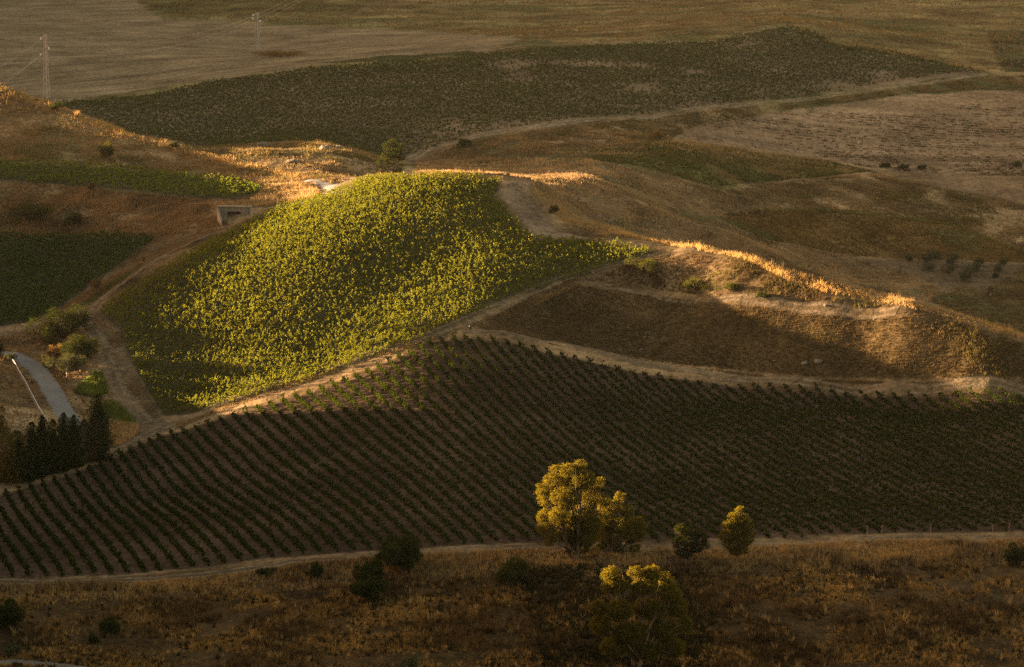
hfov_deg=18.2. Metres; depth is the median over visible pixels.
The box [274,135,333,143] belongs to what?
vine row
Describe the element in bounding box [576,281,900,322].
dirt track
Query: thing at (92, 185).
bush
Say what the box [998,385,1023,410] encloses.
vine row
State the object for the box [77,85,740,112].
vine row
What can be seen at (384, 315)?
vine row
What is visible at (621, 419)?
vine row
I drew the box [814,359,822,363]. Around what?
stone
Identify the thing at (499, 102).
vine row
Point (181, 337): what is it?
vine row
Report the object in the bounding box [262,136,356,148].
vine row
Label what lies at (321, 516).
vine row
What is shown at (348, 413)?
vine row
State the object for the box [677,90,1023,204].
bare field
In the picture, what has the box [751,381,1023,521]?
vine row
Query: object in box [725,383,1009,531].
vine row
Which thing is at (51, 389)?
road
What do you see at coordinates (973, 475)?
vine row
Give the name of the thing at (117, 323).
vineyard soil
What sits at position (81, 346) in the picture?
bush
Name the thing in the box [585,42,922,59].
vine row
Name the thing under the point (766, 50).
vine row
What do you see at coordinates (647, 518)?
vine row
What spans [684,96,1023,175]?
young plants
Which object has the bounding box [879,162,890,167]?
bush
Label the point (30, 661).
footpath
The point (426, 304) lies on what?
vine row
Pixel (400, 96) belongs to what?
vine row
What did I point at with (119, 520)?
vine row
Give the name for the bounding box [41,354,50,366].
bush
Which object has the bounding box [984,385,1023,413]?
vine row
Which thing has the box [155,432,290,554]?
vine row
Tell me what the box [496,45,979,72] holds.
vine row
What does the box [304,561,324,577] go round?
bush
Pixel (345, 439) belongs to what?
vine row
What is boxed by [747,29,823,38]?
vine row
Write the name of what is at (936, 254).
olive tree
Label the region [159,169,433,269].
vine row
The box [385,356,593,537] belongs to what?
vine row
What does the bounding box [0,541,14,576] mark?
vine row
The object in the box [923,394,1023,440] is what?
vine row
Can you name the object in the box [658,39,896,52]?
vine row
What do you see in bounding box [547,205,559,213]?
bush
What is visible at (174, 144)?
bush
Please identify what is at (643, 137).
dry grass
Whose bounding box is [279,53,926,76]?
vine row
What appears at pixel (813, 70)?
vine row
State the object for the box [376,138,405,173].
tree
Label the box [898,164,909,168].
bush
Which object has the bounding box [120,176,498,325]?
vine row
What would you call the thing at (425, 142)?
vine row
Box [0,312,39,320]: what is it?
vine row
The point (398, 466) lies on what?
vine row
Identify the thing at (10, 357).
bush
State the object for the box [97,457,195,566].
vine row
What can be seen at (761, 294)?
bush
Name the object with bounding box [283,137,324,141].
vine row
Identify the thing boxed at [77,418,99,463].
cypress tree
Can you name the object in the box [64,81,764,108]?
vine row
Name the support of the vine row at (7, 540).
on the vineyard soil at (125, 555)
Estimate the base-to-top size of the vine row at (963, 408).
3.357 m
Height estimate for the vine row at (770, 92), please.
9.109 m
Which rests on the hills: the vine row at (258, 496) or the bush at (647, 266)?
the bush at (647, 266)
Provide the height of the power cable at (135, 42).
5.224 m
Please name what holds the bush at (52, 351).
on the hills
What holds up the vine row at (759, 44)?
on the vineyard soil at (833, 84)
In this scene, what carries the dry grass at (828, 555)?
on the hills
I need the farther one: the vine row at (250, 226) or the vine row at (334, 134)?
the vine row at (334, 134)
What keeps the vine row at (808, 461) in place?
on the vineyard soil at (125, 555)
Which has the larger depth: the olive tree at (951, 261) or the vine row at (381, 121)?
the vine row at (381, 121)
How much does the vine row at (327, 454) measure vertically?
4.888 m
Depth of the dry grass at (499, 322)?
738.55 m
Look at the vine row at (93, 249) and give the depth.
828.95 m
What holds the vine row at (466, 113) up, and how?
on the vineyard soil at (833, 84)
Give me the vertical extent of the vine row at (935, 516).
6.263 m
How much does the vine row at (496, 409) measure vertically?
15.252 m
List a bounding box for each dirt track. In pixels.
[0,27,175,39]
[0,248,694,490]
[0,307,88,335]
[0,533,1023,586]
[76,227,230,423]
[402,73,988,161]
[462,329,1023,397]
[486,26,835,50]
[505,182,559,232]
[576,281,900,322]
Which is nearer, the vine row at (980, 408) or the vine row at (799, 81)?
the vine row at (980, 408)
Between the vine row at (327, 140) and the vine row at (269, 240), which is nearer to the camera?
the vine row at (269, 240)
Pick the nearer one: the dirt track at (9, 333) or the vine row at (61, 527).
the vine row at (61, 527)
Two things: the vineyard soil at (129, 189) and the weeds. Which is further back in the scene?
the weeds
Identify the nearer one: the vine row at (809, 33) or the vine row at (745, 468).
the vine row at (745, 468)
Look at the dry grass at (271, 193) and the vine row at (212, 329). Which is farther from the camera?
the dry grass at (271, 193)
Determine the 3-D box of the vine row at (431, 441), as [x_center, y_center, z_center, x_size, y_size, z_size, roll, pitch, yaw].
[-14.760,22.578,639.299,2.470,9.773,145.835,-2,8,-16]
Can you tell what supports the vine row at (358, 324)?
on the vineyard soil at (117, 323)
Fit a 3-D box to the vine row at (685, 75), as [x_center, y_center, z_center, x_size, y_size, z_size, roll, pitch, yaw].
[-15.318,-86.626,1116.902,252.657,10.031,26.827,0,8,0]
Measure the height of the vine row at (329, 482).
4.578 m
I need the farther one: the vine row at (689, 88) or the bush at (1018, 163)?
the vine row at (689, 88)
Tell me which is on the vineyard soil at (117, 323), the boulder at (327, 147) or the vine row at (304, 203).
the vine row at (304, 203)
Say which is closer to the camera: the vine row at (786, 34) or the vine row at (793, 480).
the vine row at (793, 480)
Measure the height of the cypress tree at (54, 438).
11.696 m
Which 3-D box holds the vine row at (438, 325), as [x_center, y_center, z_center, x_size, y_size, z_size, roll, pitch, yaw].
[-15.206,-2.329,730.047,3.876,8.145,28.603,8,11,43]
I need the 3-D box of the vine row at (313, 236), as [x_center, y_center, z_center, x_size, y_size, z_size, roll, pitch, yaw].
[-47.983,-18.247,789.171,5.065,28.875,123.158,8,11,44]
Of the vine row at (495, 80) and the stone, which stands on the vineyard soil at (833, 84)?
the vine row at (495, 80)
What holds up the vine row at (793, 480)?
on the vineyard soil at (125, 555)
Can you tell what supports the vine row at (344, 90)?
on the vineyard soil at (833, 84)
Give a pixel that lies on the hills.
(1002, 644)
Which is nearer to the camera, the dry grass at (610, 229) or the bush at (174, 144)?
the dry grass at (610, 229)
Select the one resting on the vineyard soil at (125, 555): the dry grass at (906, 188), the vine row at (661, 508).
the vine row at (661, 508)
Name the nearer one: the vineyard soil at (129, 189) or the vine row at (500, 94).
the vineyard soil at (129, 189)
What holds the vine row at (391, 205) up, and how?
on the vineyard soil at (117, 323)
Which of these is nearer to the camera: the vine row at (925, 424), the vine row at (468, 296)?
the vine row at (925, 424)
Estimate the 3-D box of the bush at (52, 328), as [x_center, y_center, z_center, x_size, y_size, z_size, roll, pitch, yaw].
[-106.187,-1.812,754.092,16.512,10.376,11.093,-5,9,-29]
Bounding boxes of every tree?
[0,405,21,485]
[0,430,39,483]
[15,421,49,479]
[33,414,56,476]
[42,418,68,474]
[55,412,78,470]
[63,414,89,467]
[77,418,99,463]
[81,392,123,461]
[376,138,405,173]
[533,459,610,559]
[587,564,693,666]
[591,491,648,552]
[669,521,710,558]
[716,505,755,560]
[905,253,914,260]
[922,253,933,262]
[922,262,935,270]
[930,249,940,260]
[940,263,956,275]
[946,256,954,264]
[949,252,959,260]
[958,271,971,281]
[963,264,979,274]
[972,257,983,264]
[972,262,980,268]
[992,272,999,277]
[993,263,1003,272]
[997,255,1009,265]
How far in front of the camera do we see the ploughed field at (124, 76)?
1304.54 m
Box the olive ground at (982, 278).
[860,257,1023,290]
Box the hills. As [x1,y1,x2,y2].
[0,0,1023,666]
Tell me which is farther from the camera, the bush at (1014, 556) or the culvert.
the culvert
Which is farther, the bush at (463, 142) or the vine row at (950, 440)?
the bush at (463, 142)
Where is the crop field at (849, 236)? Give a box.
[716,208,1023,262]
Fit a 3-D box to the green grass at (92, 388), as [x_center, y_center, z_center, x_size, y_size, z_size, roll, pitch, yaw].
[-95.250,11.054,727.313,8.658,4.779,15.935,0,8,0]
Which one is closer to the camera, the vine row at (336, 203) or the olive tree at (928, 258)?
the vine row at (336, 203)
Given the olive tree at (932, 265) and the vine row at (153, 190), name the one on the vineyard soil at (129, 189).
the vine row at (153, 190)
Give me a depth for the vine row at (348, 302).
747.41 m
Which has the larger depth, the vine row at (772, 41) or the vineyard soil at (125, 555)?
the vine row at (772, 41)
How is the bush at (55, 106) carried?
on the hills
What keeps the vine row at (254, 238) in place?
on the vineyard soil at (117, 323)
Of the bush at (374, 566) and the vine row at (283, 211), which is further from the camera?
the vine row at (283, 211)
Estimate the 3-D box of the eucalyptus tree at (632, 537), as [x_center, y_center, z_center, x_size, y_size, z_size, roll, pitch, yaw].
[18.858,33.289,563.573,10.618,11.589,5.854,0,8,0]
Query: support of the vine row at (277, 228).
on the vineyard soil at (117, 323)
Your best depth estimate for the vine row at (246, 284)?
773.98 m
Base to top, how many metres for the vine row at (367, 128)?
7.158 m
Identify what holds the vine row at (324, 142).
on the vineyard soil at (833, 84)
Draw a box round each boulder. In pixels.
[257,141,268,146]
[285,159,297,162]
[319,145,330,150]
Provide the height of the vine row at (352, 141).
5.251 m
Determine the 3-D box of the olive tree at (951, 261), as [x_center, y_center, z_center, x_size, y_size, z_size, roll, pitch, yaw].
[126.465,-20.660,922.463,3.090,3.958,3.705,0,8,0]
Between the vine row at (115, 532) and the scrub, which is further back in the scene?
the scrub
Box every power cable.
[54,17,250,43]
[54,21,248,56]
[58,22,259,51]
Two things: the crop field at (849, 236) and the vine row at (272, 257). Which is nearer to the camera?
the vine row at (272, 257)
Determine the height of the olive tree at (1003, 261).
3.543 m
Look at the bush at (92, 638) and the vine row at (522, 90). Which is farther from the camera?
the vine row at (522, 90)
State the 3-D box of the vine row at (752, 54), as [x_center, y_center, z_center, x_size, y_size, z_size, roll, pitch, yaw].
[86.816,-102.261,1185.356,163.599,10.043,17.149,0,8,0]
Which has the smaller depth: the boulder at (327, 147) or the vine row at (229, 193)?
the vine row at (229, 193)
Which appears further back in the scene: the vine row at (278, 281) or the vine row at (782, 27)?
the vine row at (782, 27)
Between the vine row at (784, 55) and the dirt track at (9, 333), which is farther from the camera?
the vine row at (784, 55)
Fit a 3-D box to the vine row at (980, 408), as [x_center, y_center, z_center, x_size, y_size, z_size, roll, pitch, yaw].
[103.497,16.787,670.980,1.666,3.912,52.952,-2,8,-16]
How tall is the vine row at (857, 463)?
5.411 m
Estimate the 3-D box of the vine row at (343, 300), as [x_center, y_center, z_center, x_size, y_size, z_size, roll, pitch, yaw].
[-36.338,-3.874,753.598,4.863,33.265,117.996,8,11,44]
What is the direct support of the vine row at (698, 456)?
on the vineyard soil at (125, 555)
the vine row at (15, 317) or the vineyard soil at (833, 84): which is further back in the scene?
the vineyard soil at (833, 84)
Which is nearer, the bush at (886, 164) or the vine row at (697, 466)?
the vine row at (697, 466)
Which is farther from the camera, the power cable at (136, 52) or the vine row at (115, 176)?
the power cable at (136, 52)
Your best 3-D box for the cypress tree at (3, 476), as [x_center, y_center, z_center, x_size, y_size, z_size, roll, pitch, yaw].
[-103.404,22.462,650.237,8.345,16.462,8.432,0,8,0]
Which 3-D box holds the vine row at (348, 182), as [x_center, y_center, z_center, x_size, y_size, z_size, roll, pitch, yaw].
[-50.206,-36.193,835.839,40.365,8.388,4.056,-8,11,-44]
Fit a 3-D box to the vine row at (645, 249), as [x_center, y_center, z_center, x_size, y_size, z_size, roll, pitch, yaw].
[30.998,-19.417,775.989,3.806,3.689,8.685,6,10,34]
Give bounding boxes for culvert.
[217,205,252,226]
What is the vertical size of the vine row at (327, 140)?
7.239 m
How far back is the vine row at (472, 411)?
662.36 m
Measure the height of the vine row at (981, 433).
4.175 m
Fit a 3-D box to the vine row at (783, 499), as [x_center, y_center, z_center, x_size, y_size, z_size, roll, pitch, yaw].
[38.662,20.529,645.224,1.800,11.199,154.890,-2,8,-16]
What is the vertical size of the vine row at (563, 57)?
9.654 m
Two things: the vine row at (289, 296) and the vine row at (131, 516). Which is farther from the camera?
the vine row at (289, 296)
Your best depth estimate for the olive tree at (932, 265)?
916.98 m
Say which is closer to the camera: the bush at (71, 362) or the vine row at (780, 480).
the vine row at (780, 480)
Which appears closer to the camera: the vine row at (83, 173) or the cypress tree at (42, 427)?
the cypress tree at (42, 427)
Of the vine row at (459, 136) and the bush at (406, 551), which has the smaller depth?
the bush at (406, 551)
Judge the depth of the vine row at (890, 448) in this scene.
641.74 m
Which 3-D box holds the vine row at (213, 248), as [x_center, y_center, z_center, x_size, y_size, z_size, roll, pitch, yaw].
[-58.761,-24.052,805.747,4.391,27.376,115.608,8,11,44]
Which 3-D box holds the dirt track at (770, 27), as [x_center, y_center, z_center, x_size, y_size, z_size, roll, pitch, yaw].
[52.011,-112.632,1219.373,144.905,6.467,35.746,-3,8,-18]
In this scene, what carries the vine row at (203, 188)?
on the vineyard soil at (129, 189)
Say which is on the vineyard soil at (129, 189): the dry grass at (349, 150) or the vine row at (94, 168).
the vine row at (94, 168)
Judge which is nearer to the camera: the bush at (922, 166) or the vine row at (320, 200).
the vine row at (320, 200)
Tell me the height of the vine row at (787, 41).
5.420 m
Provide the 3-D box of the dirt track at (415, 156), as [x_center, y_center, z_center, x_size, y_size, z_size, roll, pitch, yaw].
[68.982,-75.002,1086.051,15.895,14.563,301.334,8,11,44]
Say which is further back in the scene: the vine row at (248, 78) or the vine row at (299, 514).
the vine row at (248, 78)
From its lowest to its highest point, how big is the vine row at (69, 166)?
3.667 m
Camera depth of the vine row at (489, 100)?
1061.62 m
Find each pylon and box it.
[39,34,50,98]
[252,12,260,51]
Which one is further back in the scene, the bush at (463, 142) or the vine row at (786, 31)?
the vine row at (786, 31)
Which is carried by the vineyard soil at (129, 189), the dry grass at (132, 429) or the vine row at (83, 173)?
the vine row at (83, 173)
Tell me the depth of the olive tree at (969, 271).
913.39 m
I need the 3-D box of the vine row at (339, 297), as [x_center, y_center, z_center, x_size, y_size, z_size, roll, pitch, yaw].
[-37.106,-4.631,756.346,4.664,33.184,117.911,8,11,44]
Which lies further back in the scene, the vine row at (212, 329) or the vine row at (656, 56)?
the vine row at (656, 56)
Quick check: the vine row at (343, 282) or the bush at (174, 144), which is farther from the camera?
the bush at (174, 144)
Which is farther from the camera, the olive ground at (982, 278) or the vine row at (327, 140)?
the vine row at (327, 140)
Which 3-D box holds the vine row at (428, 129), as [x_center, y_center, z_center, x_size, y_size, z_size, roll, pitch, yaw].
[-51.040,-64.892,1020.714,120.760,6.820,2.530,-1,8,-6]
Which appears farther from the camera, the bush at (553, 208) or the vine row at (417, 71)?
the vine row at (417, 71)
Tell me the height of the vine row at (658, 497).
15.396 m
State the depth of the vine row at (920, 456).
643.73 m
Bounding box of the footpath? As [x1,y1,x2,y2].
[0,659,84,666]
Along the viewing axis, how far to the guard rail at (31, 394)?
720.93 m
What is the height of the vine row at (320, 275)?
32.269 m
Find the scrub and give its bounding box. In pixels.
[0,0,1023,101]
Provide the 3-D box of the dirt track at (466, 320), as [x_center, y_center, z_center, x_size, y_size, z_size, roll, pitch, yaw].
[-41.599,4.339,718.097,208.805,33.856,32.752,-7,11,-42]
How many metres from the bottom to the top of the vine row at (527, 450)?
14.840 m
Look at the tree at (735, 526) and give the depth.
554.77 m
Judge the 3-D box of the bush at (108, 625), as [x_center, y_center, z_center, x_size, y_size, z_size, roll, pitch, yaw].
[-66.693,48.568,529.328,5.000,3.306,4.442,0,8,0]
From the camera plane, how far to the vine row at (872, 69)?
1163.08 m
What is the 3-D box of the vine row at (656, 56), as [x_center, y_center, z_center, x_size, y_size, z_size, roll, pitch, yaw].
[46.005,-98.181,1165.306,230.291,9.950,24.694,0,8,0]
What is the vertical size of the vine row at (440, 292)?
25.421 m
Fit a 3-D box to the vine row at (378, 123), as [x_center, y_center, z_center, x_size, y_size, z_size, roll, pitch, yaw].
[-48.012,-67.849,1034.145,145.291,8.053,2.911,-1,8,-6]
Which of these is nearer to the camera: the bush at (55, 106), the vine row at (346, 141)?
the bush at (55, 106)
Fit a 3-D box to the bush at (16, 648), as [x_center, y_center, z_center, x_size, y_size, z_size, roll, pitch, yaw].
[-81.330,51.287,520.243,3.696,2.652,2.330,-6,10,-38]
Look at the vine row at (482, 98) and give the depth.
1066.89 m
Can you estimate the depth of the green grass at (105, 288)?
789.56 m
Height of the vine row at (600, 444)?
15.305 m
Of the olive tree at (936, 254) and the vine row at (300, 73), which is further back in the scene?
the vine row at (300, 73)
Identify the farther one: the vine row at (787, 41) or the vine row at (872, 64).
the vine row at (787, 41)
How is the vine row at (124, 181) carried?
on the vineyard soil at (129, 189)
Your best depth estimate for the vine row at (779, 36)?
1218.23 m
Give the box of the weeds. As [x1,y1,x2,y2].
[556,137,871,186]
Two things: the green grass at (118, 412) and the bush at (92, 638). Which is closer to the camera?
the bush at (92, 638)
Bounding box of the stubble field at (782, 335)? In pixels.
[499,282,1023,378]
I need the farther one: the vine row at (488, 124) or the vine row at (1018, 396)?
the vine row at (488, 124)
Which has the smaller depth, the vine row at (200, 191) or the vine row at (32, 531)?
the vine row at (32, 531)
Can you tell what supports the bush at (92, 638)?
on the hills
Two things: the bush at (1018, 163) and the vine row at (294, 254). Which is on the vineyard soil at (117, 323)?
the vine row at (294, 254)
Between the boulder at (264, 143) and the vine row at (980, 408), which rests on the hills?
the boulder at (264, 143)
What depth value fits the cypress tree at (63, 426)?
659.71 m
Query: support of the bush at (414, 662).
on the hills
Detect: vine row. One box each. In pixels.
[0,159,121,168]
[0,164,169,173]
[0,165,188,175]
[0,170,221,180]
[0,236,152,263]
[0,308,50,316]
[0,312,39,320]
[0,314,32,323]
[0,503,48,575]
[0,524,32,576]
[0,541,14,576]
[1,162,145,170]
[1,233,152,261]
[3,488,65,575]
[4,169,205,177]
[16,485,81,574]
[26,171,232,183]
[28,480,96,572]
[40,478,113,573]
[52,473,129,572]
[59,79,773,108]
[60,77,786,105]
[63,77,779,105]
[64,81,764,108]
[64,473,147,572]
[65,76,796,104]
[66,83,756,110]
[68,174,238,184]
[70,84,747,111]
[74,467,162,570]
[75,87,731,114]
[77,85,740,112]
[78,89,724,116]
[84,90,709,118]
[86,72,810,102]
[87,465,178,568]
[90,92,698,119]
[91,175,250,185]
[93,94,691,121]
[95,72,819,101]
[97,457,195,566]
[99,95,683,123]
[99,169,441,312]
[102,170,451,311]
[104,71,826,101]
[104,170,463,316]
[105,97,669,125]
[107,98,659,126]
[107,170,474,316]
[108,452,210,565]
[109,178,252,188]
[110,172,488,319]
[115,174,496,320]
[116,449,226,563]
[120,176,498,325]
[121,176,503,328]
[122,186,493,342]
[123,105,610,133]
[124,180,501,334]
[126,190,493,344]
[126,192,498,350]
[127,445,242,561]
[129,107,604,134]
[130,179,260,190]
[132,196,497,357]
[132,199,504,360]
[134,201,507,366]
[134,202,507,373]
[135,108,591,135]
[137,110,585,136]
[137,439,258,557]
[141,208,509,375]
[142,112,579,136]
[143,65,854,97]
[144,210,510,382]
[145,212,516,388]
[145,215,516,394]
[147,113,570,137]
[147,436,274,556]
[149,64,861,95]
[151,181,260,191]
[152,215,522,397]
[153,113,559,138]
[154,220,519,403]
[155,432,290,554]
[156,64,869,93]
[158,116,553,140]
[158,224,527,406]
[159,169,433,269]
[159,227,528,408]
[161,183,262,194]
[163,118,538,141]
[164,230,530,415]
[165,63,875,91]
[169,428,308,553]
[170,121,532,142]
[174,63,886,88]
[174,185,259,194]
[175,124,520,142]
[177,171,420,257]
[177,231,538,413]
[179,425,321,551]
[180,62,895,87]
[181,125,511,144]
[182,233,552,411]
[184,127,495,144]
[188,188,251,195]
[189,59,904,86]
[189,172,407,251]
[193,129,481,145]
[193,421,338,551]
[194,234,565,410]
[196,133,469,146]
[198,189,244,196]
[199,56,910,84]
[204,417,355,550]
[205,233,582,408]
[207,173,404,242]
[208,134,443,147]
[209,55,919,82]
[211,132,458,146]
[214,235,591,405]
[217,189,238,197]
[217,412,372,549]
[223,172,392,233]
[228,238,599,402]
[229,134,416,153]
[229,410,382,545]
[232,133,427,150]
[233,134,437,150]
[239,133,412,154]
[242,135,405,156]
[242,173,381,224]
[242,402,401,540]
[246,237,605,397]
[249,136,386,151]
[254,404,421,545]
[255,136,386,154]
[260,241,611,392]
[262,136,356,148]
[264,175,372,213]
[267,137,346,146]
[267,399,436,544]
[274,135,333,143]
[277,236,621,386]
[278,392,452,544]
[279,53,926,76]
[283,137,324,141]
[293,53,934,76]
[293,390,467,543]
[296,241,626,381]
[306,388,483,542]
[307,52,942,74]
[318,384,498,541]
[320,242,632,374]
[321,51,949,74]
[330,373,515,540]
[341,375,531,540]
[344,245,640,367]
[352,370,543,538]
[364,367,562,538]
[371,280,552,356]
[375,360,570,528]
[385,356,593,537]
[396,350,608,536]
[399,302,489,344]
[407,347,627,540]
[417,342,643,541]
[426,337,659,540]
[430,49,963,72]
[439,336,675,538]
[450,334,686,534]
[463,334,708,537]
[477,335,719,535]
[479,48,972,73]
[490,335,733,532]
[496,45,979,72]
[504,338,755,538]
[509,46,971,69]
[518,339,770,537]
[527,45,963,67]
[530,343,788,537]
[540,43,950,65]
[545,347,803,536]
[554,43,944,62]
[558,243,645,281]
[560,350,821,535]
[570,43,934,62]
[572,354,833,533]
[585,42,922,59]
[586,356,850,531]
[599,360,867,533]
[614,365,882,532]
[619,42,914,57]
[626,246,649,260]
[628,368,899,531]
[634,40,905,54]
[642,369,914,532]
[655,372,930,532]
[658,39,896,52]
[669,373,948,531]
[683,377,961,530]
[687,40,885,51]
[696,380,976,530]
[707,38,874,49]
[711,383,992,532]
[712,35,857,46]
[721,36,837,43]
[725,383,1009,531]
[732,32,831,42]
[735,32,830,41]
[737,382,1023,529]
[742,31,829,39]
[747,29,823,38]
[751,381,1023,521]
[756,28,824,36]
[760,28,819,36]
[766,27,817,33]
[767,382,1023,513]
[772,26,815,32]
[783,383,1023,505]
[796,384,1023,498]
[814,381,1023,491]
[829,385,1023,485]
[843,391,1023,477]
[858,389,1023,471]
[875,390,1023,463]
[890,388,1023,455]
[906,389,1023,446]
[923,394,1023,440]
[938,391,1023,432]
[952,390,1023,426]
[968,386,1023,420]
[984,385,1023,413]
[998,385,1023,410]
[1013,392,1023,403]
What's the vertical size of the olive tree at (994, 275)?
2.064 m
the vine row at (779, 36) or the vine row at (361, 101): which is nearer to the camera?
the vine row at (361, 101)
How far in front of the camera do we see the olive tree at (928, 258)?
924.96 m
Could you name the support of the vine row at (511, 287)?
on the vineyard soil at (117, 323)
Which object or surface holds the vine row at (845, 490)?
on the vineyard soil at (125, 555)
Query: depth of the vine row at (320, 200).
820.42 m
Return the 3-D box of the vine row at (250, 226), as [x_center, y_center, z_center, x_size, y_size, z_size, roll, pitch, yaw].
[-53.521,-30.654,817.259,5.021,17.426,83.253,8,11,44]
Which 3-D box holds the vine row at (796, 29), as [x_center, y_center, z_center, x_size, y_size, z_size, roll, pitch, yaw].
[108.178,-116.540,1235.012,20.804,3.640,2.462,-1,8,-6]
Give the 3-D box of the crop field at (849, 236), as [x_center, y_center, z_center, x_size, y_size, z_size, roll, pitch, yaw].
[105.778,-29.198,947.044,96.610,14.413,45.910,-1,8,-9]
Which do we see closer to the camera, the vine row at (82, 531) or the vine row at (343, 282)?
the vine row at (82, 531)
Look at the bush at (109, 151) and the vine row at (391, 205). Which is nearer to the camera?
the vine row at (391, 205)
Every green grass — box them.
[72,263,142,309]
[73,368,108,397]
[101,398,135,427]
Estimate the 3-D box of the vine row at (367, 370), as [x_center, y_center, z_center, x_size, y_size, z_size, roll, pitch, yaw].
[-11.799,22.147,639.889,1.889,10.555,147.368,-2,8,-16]
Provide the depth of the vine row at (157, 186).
863.58 m
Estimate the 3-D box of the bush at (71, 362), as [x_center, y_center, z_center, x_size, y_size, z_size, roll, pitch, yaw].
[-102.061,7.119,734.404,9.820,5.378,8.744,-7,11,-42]
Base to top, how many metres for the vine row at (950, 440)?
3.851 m
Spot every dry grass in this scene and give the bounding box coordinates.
[0,85,340,209]
[0,182,251,237]
[0,227,671,471]
[0,534,1023,666]
[183,137,404,180]
[414,156,1023,332]
[421,24,1023,163]
[470,253,1023,384]
[532,177,1023,338]
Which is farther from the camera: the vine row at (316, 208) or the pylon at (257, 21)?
the pylon at (257, 21)
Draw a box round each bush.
[0,342,5,352]
[0,597,26,628]
[3,641,22,654]
[4,353,16,359]
[7,197,56,224]
[25,302,97,345]
[39,352,88,373]
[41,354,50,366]
[46,344,62,357]
[49,101,64,109]
[59,333,100,361]
[63,211,84,225]
[86,182,96,189]
[87,633,99,643]
[97,139,113,161]
[98,617,120,634]
[167,141,178,147]
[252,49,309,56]
[255,567,277,574]
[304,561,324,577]
[349,575,388,601]
[352,558,385,582]
[373,533,422,570]
[393,653,421,666]
[456,138,473,146]
[495,556,529,584]
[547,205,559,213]
[624,257,659,272]
[650,130,667,137]
[681,275,709,290]
[714,282,739,290]
[755,291,769,298]
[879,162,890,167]
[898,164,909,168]
[916,165,926,168]
[1003,540,1023,565]
[1009,160,1021,167]
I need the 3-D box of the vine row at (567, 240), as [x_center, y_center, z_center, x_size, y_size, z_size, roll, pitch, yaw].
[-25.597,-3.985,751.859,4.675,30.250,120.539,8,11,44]
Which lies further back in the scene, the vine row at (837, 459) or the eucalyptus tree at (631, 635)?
the vine row at (837, 459)
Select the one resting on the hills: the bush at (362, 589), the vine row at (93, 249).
the bush at (362, 589)
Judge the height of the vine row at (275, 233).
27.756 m
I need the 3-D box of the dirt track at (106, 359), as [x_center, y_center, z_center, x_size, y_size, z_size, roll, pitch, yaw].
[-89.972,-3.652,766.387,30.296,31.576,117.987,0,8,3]
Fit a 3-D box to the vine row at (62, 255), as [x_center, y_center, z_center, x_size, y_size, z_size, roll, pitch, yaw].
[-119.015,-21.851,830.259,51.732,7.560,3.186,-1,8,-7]
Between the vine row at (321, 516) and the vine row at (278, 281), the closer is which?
the vine row at (321, 516)
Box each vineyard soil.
[0,163,259,198]
[0,236,153,325]
[0,337,1023,577]
[65,29,979,156]
[97,179,657,415]
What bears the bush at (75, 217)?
on the hills
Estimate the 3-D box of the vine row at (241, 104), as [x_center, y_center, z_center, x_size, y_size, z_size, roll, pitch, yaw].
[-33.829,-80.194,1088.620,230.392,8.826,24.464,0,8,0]
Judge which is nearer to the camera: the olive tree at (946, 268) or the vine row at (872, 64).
the olive tree at (946, 268)
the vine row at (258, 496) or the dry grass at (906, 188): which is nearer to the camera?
the vine row at (258, 496)
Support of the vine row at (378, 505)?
on the vineyard soil at (125, 555)
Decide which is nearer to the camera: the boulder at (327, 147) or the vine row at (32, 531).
the vine row at (32, 531)
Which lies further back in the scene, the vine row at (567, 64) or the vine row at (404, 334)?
the vine row at (567, 64)
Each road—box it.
[1,351,83,451]
[302,179,340,202]
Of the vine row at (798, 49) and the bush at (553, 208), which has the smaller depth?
the bush at (553, 208)
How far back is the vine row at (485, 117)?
1028.83 m
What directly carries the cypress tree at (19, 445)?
on the hills
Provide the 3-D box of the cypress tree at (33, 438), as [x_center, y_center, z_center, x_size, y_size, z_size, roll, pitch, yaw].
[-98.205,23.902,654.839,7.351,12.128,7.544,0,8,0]
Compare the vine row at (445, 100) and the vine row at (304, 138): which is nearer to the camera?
the vine row at (304, 138)
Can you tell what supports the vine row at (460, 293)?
on the vineyard soil at (117, 323)
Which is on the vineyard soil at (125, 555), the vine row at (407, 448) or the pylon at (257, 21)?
the vine row at (407, 448)
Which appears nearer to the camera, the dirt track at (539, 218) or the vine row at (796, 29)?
the dirt track at (539, 218)
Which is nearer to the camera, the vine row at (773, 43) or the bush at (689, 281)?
the bush at (689, 281)
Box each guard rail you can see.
[11,359,47,423]
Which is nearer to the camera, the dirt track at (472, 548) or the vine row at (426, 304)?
the dirt track at (472, 548)
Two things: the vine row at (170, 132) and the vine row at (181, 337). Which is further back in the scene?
the vine row at (170, 132)
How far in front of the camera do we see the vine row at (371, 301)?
745.78 m
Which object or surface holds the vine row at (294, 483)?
on the vineyard soil at (125, 555)
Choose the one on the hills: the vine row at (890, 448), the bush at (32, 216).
the bush at (32, 216)
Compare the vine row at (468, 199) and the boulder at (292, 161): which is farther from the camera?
the boulder at (292, 161)
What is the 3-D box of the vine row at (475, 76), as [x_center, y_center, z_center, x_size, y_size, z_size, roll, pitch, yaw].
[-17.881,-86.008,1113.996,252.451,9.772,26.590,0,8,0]
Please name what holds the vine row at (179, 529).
on the vineyard soil at (125, 555)
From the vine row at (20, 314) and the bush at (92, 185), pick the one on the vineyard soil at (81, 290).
the vine row at (20, 314)
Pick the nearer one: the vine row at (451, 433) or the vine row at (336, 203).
the vine row at (451, 433)
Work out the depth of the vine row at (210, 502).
620.39 m
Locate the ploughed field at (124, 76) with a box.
[0,0,521,102]

